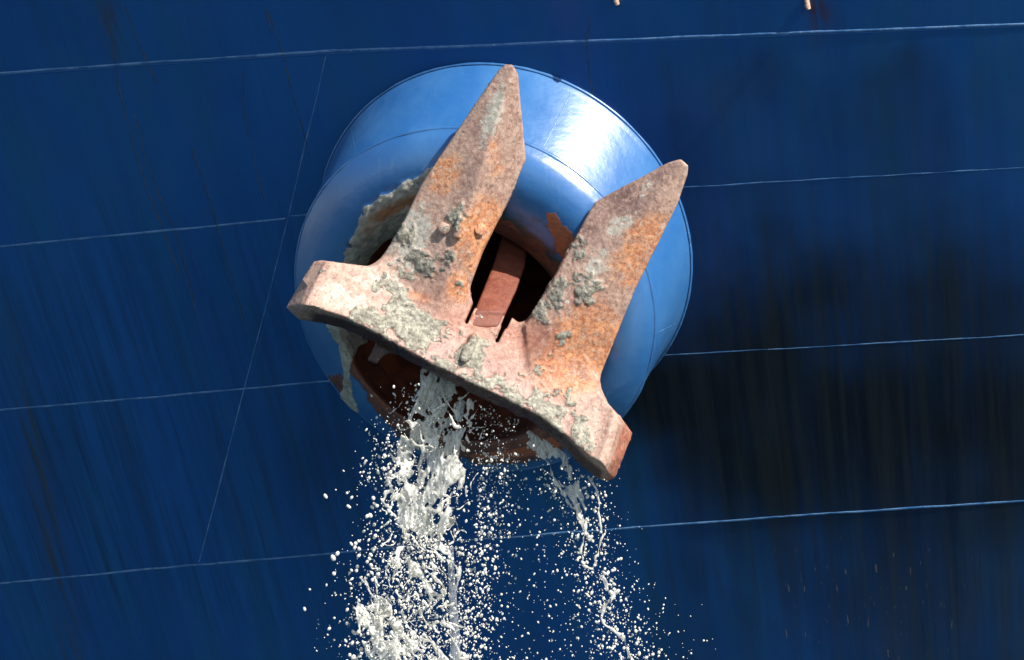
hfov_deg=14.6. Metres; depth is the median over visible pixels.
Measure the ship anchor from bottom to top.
2.460 m
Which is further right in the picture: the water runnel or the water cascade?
the water runnel
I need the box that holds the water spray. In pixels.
[303,383,712,659]
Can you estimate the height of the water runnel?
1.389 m
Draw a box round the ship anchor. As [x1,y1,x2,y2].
[287,64,687,480]
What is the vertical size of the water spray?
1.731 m
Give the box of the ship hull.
[0,0,1023,659]
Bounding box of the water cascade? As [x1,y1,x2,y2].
[355,369,499,659]
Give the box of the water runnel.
[526,430,632,658]
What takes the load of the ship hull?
on the sea

